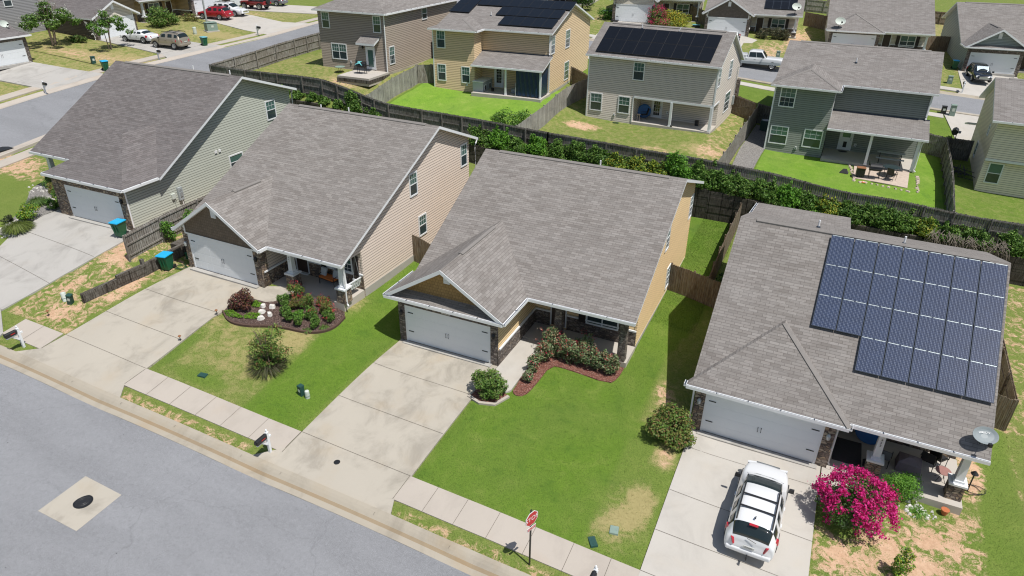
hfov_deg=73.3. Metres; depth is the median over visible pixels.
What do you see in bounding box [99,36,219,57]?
driveway
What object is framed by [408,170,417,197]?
window
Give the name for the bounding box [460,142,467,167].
window
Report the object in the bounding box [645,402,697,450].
shrub
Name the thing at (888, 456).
chair
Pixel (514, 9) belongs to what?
solar array
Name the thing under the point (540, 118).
fence
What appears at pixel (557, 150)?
shrub
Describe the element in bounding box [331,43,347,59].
window
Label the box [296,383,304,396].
utility box
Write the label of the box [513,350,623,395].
mulch bed
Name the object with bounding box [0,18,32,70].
house
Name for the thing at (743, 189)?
shrub
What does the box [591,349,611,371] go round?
rose bush
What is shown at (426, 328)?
garage door
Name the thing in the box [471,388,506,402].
mulch bed
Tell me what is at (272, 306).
garden stone
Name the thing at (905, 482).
shrub
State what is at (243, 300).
shrub
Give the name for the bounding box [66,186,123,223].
garage door
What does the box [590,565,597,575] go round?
mailbox
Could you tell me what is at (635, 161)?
shrub
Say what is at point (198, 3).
garage door
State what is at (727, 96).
window
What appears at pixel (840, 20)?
satellite dish
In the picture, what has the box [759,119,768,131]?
air conditioner
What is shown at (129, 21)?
garage door
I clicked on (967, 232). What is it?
shrub
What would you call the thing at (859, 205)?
vine mat
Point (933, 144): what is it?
gate
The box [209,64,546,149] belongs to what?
fence
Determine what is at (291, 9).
driveway
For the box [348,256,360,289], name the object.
porch swing
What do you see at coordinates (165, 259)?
wheelie bin
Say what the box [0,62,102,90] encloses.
driveway
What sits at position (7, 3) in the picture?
window
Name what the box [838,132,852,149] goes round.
door
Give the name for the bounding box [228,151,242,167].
window
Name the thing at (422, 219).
window
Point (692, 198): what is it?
window
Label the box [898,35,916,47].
window
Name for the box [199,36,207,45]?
wheelie bin
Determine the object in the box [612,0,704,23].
pale far house
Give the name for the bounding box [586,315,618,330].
window
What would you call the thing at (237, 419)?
sidewalk
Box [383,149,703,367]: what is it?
yellow house
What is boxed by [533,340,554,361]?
rose bush
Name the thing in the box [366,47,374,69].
door
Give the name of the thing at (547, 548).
sidewalk
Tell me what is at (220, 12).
parked car
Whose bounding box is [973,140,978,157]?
window
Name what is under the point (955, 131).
barbecue grill
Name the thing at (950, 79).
utility box
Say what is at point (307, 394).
utility pedestal
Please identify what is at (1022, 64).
door
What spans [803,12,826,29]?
fence
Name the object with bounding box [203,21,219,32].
transformer
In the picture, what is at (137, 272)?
timber wall
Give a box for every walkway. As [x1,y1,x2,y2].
[251,286,295,302]
[490,338,540,392]
[818,467,854,499]
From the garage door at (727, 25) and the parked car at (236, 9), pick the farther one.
the parked car at (236, 9)
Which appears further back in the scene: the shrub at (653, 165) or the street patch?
the shrub at (653, 165)
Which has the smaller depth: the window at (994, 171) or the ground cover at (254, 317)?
the ground cover at (254, 317)
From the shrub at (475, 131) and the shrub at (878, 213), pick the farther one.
the shrub at (475, 131)
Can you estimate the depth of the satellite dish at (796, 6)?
90.53 m
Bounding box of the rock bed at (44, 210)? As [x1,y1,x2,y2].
[0,183,59,235]
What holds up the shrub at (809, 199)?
on the ground at (562, 514)
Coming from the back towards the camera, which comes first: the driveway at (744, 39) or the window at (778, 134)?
the driveway at (744, 39)
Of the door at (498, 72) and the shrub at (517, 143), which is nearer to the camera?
the shrub at (517, 143)
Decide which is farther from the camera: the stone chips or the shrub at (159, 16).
the shrub at (159, 16)
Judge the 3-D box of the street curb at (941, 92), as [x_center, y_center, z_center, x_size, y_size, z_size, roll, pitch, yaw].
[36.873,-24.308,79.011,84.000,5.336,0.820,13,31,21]
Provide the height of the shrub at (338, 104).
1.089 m
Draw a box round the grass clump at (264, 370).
[244,354,289,378]
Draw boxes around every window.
[2,0,12,6]
[147,2,159,13]
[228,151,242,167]
[264,99,276,120]
[320,11,329,27]
[327,258,353,274]
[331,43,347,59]
[372,15,381,32]
[389,46,395,64]
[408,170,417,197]
[418,212,426,236]
[421,7,426,19]
[436,30,445,47]
[437,63,446,80]
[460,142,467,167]
[461,66,469,83]
[551,35,555,54]
[564,60,568,80]
[565,29,570,48]
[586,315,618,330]
[589,92,602,110]
[617,96,630,113]
[632,61,644,80]
[664,225,671,252]
[664,263,670,289]
[676,4,689,13]
[688,193,694,219]
[717,67,722,87]
[722,90,730,113]
[728,59,733,78]
[768,125,788,144]
[771,18,785,29]
[778,87,796,107]
[801,129,823,148]
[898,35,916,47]
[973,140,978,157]
[983,162,1004,184]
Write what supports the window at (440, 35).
in the wheat house at (476, 42)
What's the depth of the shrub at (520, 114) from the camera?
59.67 m
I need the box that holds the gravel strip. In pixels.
[733,124,766,175]
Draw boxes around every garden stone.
[257,315,264,320]
[269,304,275,308]
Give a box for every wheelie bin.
[99,60,108,70]
[108,218,128,236]
[155,251,176,269]
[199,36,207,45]
[951,59,959,68]
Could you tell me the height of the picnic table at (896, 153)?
0.779 m
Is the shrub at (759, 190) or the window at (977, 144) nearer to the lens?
the shrub at (759, 190)
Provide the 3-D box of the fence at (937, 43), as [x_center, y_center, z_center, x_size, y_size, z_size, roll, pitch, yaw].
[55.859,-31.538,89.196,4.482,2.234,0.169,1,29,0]
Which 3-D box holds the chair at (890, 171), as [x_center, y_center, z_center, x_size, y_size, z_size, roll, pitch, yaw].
[29.836,-8.966,54.065,0.670,1.000,0.646,-18,34,-31]
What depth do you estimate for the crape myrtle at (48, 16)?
77.26 m
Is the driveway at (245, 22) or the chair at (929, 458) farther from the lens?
the driveway at (245, 22)
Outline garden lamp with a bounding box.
[967,471,978,491]
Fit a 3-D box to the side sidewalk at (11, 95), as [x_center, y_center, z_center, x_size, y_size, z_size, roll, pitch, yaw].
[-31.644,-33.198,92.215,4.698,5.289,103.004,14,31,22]
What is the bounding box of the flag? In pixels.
[855,430,877,444]
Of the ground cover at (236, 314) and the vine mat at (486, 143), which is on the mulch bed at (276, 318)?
the ground cover at (236, 314)
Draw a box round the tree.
[574,0,594,9]
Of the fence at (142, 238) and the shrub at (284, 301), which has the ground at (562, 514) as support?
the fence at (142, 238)
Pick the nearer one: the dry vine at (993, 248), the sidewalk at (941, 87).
the dry vine at (993, 248)
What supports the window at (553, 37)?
in the wheat house at (476, 42)
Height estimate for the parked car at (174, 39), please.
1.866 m
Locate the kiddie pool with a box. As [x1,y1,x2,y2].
[638,104,650,117]
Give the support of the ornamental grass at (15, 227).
on the ground at (562, 514)
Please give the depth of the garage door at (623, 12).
96.95 m
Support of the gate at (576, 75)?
attached to the fence at (540, 118)
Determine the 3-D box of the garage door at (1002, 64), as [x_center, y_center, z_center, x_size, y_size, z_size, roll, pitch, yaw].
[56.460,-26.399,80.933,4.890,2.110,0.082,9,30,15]
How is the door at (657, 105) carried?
in the warm grey house at (680, 94)
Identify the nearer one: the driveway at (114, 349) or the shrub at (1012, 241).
the driveway at (114, 349)
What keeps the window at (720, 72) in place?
in the warm grey house at (680, 94)
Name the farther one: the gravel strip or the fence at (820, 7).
the fence at (820, 7)
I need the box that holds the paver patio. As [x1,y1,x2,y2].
[853,165,908,187]
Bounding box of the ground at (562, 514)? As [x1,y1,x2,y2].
[0,0,1023,575]
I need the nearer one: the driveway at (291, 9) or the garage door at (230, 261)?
the garage door at (230, 261)
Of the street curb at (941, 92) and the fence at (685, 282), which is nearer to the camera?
the fence at (685, 282)
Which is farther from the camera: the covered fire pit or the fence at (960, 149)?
the fence at (960, 149)
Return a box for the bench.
[318,267,338,287]
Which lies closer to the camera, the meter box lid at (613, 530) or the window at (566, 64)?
the meter box lid at (613, 530)
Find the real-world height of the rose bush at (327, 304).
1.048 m
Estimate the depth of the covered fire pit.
29.85 m
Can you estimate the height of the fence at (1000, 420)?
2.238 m
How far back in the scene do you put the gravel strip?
59.24 m
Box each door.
[0,41,27,65]
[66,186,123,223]
[101,16,135,38]
[165,1,171,12]
[189,235,256,283]
[194,0,220,13]
[231,0,241,5]
[297,258,308,272]
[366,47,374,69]
[406,307,488,361]
[495,69,502,87]
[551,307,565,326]
[615,5,650,21]
[651,101,661,117]
[663,3,668,14]
[702,394,822,462]
[708,18,745,35]
[755,18,763,31]
[832,34,875,45]
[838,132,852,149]
[881,34,890,46]
[968,53,1018,73]
[1020,57,1023,69]
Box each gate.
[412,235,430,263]
[570,66,587,84]
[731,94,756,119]
[919,133,946,157]
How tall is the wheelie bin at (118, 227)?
1.065 m
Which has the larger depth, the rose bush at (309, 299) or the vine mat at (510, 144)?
the vine mat at (510, 144)
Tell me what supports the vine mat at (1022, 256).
on the ground at (562, 514)
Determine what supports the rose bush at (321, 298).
on the mulch bed at (276, 318)
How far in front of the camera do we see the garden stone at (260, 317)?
37.00 m
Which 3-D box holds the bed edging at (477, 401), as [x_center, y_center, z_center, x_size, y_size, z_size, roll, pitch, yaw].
[-1.129,5.379,32.954,2.036,0.151,0.733,0,29,-1]
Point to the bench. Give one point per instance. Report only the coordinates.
(333, 282)
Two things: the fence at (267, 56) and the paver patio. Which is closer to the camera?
the paver patio
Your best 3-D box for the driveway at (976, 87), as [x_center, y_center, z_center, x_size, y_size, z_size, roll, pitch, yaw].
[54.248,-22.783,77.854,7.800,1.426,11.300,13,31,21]
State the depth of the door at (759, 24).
94.55 m
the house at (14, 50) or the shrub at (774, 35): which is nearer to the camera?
the house at (14, 50)
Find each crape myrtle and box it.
[17,0,82,45]
[85,8,135,49]
[247,321,293,370]
[647,4,674,25]
[811,462,902,539]
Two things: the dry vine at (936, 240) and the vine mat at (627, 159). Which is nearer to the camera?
the dry vine at (936, 240)
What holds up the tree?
on the ground at (562, 514)
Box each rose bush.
[286,280,304,296]
[288,293,300,308]
[298,292,314,307]
[304,305,316,317]
[316,294,329,307]
[316,299,334,312]
[321,306,336,321]
[522,369,534,381]
[526,354,541,371]
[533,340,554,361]
[535,325,563,353]
[548,332,571,358]
[557,339,577,363]
[570,340,590,364]
[574,330,596,358]
[578,346,601,369]
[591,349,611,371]
[604,354,620,374]
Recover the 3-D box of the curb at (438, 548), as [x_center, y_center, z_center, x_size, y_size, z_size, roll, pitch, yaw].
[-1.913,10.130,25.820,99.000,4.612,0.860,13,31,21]
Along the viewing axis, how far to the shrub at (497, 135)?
57.38 m
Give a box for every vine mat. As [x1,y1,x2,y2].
[478,129,496,148]
[501,134,525,153]
[527,143,553,157]
[564,143,589,162]
[591,149,618,166]
[622,155,648,170]
[693,177,719,190]
[724,174,752,198]
[750,185,792,207]
[795,193,821,212]
[835,201,866,225]
[867,209,904,231]
[912,217,952,241]
[956,224,1001,252]
[995,232,1023,258]
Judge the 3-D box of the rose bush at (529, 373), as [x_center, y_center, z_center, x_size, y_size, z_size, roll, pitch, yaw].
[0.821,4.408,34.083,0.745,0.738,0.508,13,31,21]
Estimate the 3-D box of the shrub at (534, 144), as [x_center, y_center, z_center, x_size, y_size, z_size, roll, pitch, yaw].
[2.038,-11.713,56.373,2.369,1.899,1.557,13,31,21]
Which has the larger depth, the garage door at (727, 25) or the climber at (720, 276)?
the garage door at (727, 25)
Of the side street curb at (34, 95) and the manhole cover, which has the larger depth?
the side street curb at (34, 95)
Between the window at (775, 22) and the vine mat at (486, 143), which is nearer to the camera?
the vine mat at (486, 143)
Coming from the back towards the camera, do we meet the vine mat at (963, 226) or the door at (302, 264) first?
the vine mat at (963, 226)
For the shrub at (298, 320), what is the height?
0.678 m
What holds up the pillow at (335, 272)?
on the cushion at (328, 277)
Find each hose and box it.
[175,264,187,268]
[964,484,985,494]
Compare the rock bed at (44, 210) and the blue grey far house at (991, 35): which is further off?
the blue grey far house at (991, 35)
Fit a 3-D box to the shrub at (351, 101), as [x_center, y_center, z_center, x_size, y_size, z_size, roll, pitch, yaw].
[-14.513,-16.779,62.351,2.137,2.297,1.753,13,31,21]
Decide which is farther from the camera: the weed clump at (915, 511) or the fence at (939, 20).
the fence at (939, 20)
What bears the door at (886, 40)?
in the beige far house at (908, 24)
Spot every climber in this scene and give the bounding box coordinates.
[159,221,176,242]
[181,209,192,218]
[715,272,722,282]
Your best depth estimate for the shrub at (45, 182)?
49.59 m
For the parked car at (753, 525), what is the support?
on the driveway at (687, 538)
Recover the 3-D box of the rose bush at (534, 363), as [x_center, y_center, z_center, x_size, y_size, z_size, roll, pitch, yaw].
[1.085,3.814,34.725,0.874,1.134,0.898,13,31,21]
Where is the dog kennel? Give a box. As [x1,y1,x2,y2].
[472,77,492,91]
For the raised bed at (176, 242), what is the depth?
42.43 m
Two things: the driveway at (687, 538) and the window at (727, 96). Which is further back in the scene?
the window at (727, 96)
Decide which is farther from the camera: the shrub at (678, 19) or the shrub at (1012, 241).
the shrub at (678, 19)
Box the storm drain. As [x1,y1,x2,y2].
[0,147,12,151]
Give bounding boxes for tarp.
[515,68,547,97]
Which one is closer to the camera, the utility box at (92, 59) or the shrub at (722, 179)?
the shrub at (722, 179)
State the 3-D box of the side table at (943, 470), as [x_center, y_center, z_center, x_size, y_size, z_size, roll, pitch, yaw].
[18.431,8.032,29.511,0.620,0.537,0.620,13,31,21]
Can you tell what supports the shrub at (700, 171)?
on the ground at (562, 514)
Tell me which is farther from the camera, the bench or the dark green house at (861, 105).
the dark green house at (861, 105)
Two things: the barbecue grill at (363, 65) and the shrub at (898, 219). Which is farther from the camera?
the barbecue grill at (363, 65)
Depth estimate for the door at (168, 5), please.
94.82 m
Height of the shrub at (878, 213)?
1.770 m
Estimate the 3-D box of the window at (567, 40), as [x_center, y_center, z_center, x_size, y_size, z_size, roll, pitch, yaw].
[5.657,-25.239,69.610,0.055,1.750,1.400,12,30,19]
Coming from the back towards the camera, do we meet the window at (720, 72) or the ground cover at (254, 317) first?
the window at (720, 72)
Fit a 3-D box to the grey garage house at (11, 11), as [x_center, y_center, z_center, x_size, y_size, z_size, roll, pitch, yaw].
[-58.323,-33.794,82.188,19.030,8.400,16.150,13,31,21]
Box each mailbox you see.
[3,326,25,347]
[41,80,46,93]
[254,429,271,452]
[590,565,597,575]
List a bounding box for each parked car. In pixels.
[119,29,158,42]
[150,30,190,48]
[197,5,233,19]
[213,0,248,15]
[239,0,270,9]
[270,0,287,5]
[724,460,794,562]
[965,62,994,82]
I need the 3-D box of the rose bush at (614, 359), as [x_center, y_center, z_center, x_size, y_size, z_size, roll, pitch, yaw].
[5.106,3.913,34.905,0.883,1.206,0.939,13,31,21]
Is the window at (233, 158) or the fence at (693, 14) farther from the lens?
the fence at (693, 14)
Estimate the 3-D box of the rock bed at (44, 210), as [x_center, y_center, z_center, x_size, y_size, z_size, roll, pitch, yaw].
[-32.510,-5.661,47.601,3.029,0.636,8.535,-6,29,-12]
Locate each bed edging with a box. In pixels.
[222,310,345,333]
[467,394,509,405]
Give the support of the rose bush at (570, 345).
on the mulch bed at (522, 387)
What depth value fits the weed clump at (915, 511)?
28.37 m
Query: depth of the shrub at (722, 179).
50.97 m
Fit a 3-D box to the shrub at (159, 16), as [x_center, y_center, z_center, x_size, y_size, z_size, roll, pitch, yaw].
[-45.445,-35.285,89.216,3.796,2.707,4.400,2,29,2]
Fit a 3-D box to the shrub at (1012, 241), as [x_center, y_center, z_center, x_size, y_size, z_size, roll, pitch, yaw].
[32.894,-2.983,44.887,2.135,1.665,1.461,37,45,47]
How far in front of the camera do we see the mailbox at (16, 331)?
34.78 m
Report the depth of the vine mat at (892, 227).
47.29 m
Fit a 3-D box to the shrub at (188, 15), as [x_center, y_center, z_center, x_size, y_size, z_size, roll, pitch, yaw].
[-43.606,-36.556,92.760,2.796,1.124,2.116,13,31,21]
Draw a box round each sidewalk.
[0,17,317,101]
[0,148,34,168]
[2,319,62,347]
[124,369,300,450]
[394,476,639,575]
[588,56,943,117]
[589,34,961,91]
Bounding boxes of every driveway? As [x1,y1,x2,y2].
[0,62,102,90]
[0,209,130,336]
[16,267,262,397]
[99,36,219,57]
[195,14,306,34]
[246,4,316,13]
[254,339,497,513]
[638,428,820,575]
[740,36,756,46]
[943,110,978,139]
[958,70,1016,95]
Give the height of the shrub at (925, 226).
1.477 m
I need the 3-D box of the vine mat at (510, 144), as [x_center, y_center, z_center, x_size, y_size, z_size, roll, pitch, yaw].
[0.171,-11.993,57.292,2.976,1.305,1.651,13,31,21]
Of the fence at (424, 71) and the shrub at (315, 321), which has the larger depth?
the fence at (424, 71)
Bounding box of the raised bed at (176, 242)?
[170,237,186,254]
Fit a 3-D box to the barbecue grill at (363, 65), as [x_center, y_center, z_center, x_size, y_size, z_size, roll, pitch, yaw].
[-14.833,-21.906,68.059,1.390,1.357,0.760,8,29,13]
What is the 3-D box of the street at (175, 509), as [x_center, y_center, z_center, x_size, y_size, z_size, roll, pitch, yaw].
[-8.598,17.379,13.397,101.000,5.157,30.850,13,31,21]
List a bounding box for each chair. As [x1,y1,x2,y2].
[882,450,893,468]
[885,168,897,180]
[921,449,938,471]
[929,450,950,466]
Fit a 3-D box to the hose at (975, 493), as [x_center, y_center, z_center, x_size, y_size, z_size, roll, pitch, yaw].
[19.790,8.688,29.593,1.104,0.042,0.760,13,31,21]
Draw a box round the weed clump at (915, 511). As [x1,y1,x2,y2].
[907,502,929,520]
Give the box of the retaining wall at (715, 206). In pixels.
[290,99,1023,286]
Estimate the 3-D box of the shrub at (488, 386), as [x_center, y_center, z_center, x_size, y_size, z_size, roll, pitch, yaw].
[-1.037,4.542,33.088,1.767,1.424,1.863,-7,30,-14]
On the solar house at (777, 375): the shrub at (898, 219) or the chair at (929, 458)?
the chair at (929, 458)
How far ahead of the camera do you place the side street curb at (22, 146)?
56.50 m
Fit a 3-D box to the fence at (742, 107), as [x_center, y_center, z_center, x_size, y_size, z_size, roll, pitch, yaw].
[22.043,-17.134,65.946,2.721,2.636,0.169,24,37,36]
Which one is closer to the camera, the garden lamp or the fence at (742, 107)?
the garden lamp
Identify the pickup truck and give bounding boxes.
[740,49,782,69]
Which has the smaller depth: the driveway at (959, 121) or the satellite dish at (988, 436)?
the satellite dish at (988, 436)
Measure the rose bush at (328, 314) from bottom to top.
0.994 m
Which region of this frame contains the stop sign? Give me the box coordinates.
[526,509,537,565]
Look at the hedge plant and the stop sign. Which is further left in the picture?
the hedge plant
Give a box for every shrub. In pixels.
[0,214,13,222]
[15,202,40,220]
[40,177,51,187]
[44,197,57,209]
[46,182,53,193]
[143,6,179,26]
[179,13,199,20]
[227,287,254,309]
[276,292,288,305]
[279,304,290,313]
[282,309,293,320]
[292,90,305,98]
[293,309,303,317]
[293,315,302,325]
[305,91,316,101]
[310,314,319,328]
[316,94,330,104]
[332,99,344,108]
[343,89,362,113]
[364,107,381,115]
[467,123,485,144]
[470,367,508,400]
[487,124,509,149]
[490,107,529,125]
[511,137,524,152]
[524,134,547,156]
[548,137,567,159]
[564,140,585,161]
[585,144,607,164]
[597,7,612,19]
[604,151,627,168]
[625,154,649,172]
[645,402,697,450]
[646,159,669,174]
[662,8,691,26]
[665,150,693,178]
[688,158,716,187]
[708,168,736,193]
[730,171,754,196]
[751,177,777,202]
[754,28,769,38]
[767,26,781,39]
[773,181,801,207]
[779,29,790,40]
[795,190,818,210]
[814,193,840,215]
[836,199,869,225]
[862,201,890,227]
[879,469,923,501]
[886,207,917,232]
[890,545,916,575]
[909,217,937,238]
[938,220,967,244]
[962,226,995,251]
[997,229,1023,256]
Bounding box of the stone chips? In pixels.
[0,185,936,519]
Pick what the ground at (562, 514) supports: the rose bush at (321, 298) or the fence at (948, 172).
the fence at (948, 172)
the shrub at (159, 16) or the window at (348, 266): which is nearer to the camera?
the window at (348, 266)
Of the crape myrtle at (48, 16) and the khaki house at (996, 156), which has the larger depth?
the crape myrtle at (48, 16)
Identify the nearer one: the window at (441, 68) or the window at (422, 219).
the window at (422, 219)
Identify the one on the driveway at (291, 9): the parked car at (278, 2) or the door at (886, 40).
the parked car at (278, 2)
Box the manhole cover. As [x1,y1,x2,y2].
[73,495,92,508]
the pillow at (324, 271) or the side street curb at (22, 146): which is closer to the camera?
the pillow at (324, 271)
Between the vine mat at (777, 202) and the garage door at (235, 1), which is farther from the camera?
the garage door at (235, 1)
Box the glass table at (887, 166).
[883,164,899,176]
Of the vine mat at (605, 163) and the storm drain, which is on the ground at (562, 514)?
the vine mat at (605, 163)
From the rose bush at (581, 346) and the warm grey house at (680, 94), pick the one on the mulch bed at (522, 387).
the rose bush at (581, 346)
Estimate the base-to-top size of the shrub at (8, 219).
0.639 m
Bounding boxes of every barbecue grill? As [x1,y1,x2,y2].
[355,60,368,72]
[868,160,886,178]
[951,127,961,137]
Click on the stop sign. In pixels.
(531, 518)
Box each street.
[0,0,459,146]
[0,364,470,575]
[589,41,983,113]
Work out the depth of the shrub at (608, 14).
98.47 m
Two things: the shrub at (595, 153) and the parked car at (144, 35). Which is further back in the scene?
the parked car at (144, 35)
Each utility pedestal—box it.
[60,292,65,301]
[305,390,309,398]
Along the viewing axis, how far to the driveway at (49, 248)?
42.11 m
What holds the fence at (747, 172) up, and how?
on the ground at (562, 514)
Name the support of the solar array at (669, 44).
on the warm grey house at (680, 94)
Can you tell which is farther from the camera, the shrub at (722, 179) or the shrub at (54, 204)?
the shrub at (722, 179)
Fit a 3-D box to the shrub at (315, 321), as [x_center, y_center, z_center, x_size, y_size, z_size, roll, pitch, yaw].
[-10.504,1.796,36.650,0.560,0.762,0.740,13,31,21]
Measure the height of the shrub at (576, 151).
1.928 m
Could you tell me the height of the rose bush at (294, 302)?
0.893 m
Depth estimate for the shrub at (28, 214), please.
44.89 m
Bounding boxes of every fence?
[122,195,205,261]
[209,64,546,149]
[212,32,320,70]
[366,65,417,102]
[416,64,433,82]
[515,78,587,130]
[547,132,805,194]
[668,262,720,307]
[690,5,705,24]
[707,203,741,279]
[716,103,758,167]
[756,104,770,123]
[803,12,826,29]
[803,181,1023,243]
[804,0,827,13]
[925,36,950,50]
[935,11,945,24]
[939,138,955,219]
[942,137,974,161]
[994,394,1018,430]
[998,337,1017,429]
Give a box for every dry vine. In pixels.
[924,229,978,249]
[964,237,1010,260]
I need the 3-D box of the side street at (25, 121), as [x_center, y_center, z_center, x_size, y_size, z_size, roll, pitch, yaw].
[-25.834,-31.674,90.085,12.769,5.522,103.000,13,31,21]
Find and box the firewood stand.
[855,166,866,176]
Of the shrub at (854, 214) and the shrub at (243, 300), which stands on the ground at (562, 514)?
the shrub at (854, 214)
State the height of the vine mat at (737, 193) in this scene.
1.374 m
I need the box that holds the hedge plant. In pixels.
[64,34,87,42]
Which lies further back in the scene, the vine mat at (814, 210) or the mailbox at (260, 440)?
the vine mat at (814, 210)
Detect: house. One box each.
[0,0,139,40]
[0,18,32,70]
[28,61,296,230]
[113,0,222,22]
[171,103,477,311]
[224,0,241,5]
[311,0,457,86]
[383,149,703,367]
[427,4,593,102]
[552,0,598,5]
[585,22,744,133]
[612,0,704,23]
[684,203,1010,515]
[702,0,804,38]
[764,40,943,172]
[825,0,935,49]
[941,2,1023,76]
[965,77,1023,197]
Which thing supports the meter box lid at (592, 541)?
on the ground at (562, 514)
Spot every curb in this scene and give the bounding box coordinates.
[0,21,317,108]
[0,134,45,158]
[0,345,530,575]
[589,38,984,99]
[738,77,979,116]
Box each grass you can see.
[0,220,37,236]
[23,196,47,206]
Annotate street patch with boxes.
[38,476,120,530]
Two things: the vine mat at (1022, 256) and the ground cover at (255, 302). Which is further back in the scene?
the vine mat at (1022, 256)
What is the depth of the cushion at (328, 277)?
39.23 m
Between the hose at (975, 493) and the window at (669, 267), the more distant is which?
the window at (669, 267)
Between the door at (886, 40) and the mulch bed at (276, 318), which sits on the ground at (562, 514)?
the mulch bed at (276, 318)
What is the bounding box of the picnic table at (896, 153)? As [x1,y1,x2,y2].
[876,150,904,165]
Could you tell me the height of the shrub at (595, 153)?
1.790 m
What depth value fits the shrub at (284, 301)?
37.62 m
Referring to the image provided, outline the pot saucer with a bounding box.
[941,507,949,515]
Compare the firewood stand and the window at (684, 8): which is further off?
the window at (684, 8)
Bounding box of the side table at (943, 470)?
[934,466,951,482]
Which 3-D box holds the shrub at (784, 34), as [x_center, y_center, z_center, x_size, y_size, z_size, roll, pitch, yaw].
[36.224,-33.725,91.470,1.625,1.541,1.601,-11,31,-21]
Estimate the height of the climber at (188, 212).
1.739 m
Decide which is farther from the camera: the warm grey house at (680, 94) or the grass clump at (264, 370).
the warm grey house at (680, 94)
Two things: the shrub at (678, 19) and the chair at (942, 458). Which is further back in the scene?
the shrub at (678, 19)
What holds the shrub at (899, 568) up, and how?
on the ground at (562, 514)
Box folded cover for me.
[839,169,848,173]
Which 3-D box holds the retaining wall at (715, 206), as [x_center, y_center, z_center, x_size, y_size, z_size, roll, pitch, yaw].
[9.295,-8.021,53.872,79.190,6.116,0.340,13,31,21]
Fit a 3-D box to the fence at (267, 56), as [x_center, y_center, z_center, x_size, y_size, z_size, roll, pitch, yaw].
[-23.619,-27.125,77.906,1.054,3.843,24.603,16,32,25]
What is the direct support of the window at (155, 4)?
in the tan porch house at (179, 7)
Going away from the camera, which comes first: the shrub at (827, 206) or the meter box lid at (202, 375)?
the meter box lid at (202, 375)
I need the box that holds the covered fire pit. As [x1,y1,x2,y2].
[894,451,921,477]
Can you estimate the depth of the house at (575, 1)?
111.14 m
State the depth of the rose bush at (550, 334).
35.80 m
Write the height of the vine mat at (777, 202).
1.354 m
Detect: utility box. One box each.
[65,293,73,304]
[89,56,95,63]
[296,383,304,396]
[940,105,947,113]
[947,75,953,83]
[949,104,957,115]
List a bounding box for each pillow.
[320,266,327,275]
[333,269,337,278]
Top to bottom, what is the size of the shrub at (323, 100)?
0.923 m
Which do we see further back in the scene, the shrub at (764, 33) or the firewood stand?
the shrub at (764, 33)
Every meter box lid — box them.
[197,372,207,377]
[588,536,597,547]
[609,525,618,535]
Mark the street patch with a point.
(60, 508)
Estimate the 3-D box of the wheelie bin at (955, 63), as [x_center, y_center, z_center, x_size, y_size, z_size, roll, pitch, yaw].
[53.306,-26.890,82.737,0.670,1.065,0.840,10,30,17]
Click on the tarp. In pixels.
(527, 84)
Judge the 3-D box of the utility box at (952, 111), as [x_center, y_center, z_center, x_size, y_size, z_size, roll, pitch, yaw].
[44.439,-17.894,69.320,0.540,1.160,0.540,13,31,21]
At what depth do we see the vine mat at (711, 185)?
51.38 m
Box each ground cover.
[222,309,242,317]
[244,312,260,318]
[251,300,260,306]
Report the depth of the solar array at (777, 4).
92.69 m
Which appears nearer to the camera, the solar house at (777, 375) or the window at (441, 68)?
the solar house at (777, 375)
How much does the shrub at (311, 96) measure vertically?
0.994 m
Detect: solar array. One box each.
[449,0,576,27]
[596,26,722,61]
[765,0,797,9]
[811,235,1007,403]
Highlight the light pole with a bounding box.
[202,0,207,21]
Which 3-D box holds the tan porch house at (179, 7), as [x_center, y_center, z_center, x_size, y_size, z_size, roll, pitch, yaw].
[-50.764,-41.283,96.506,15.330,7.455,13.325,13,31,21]
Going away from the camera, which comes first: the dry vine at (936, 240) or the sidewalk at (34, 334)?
the sidewalk at (34, 334)
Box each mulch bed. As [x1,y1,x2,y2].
[224,297,344,330]
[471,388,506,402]
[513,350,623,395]
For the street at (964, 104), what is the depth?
73.91 m
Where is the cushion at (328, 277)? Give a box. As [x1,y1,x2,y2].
[319,273,337,281]
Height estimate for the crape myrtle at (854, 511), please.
2.590 m
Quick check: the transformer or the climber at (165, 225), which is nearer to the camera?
the climber at (165, 225)
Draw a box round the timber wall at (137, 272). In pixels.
[80,243,184,302]
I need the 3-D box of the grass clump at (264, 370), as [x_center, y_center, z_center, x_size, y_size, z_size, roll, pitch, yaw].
[-12.207,3.836,34.274,2.405,0.421,2.358,13,31,21]
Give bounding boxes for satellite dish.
[0,20,8,26]
[792,3,801,13]
[835,17,845,27]
[972,426,998,447]
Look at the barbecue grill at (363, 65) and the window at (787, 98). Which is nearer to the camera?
the window at (787, 98)
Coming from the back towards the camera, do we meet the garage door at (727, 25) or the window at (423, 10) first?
the garage door at (727, 25)
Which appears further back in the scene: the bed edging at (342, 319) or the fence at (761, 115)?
the fence at (761, 115)
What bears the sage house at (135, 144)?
on the ground at (562, 514)

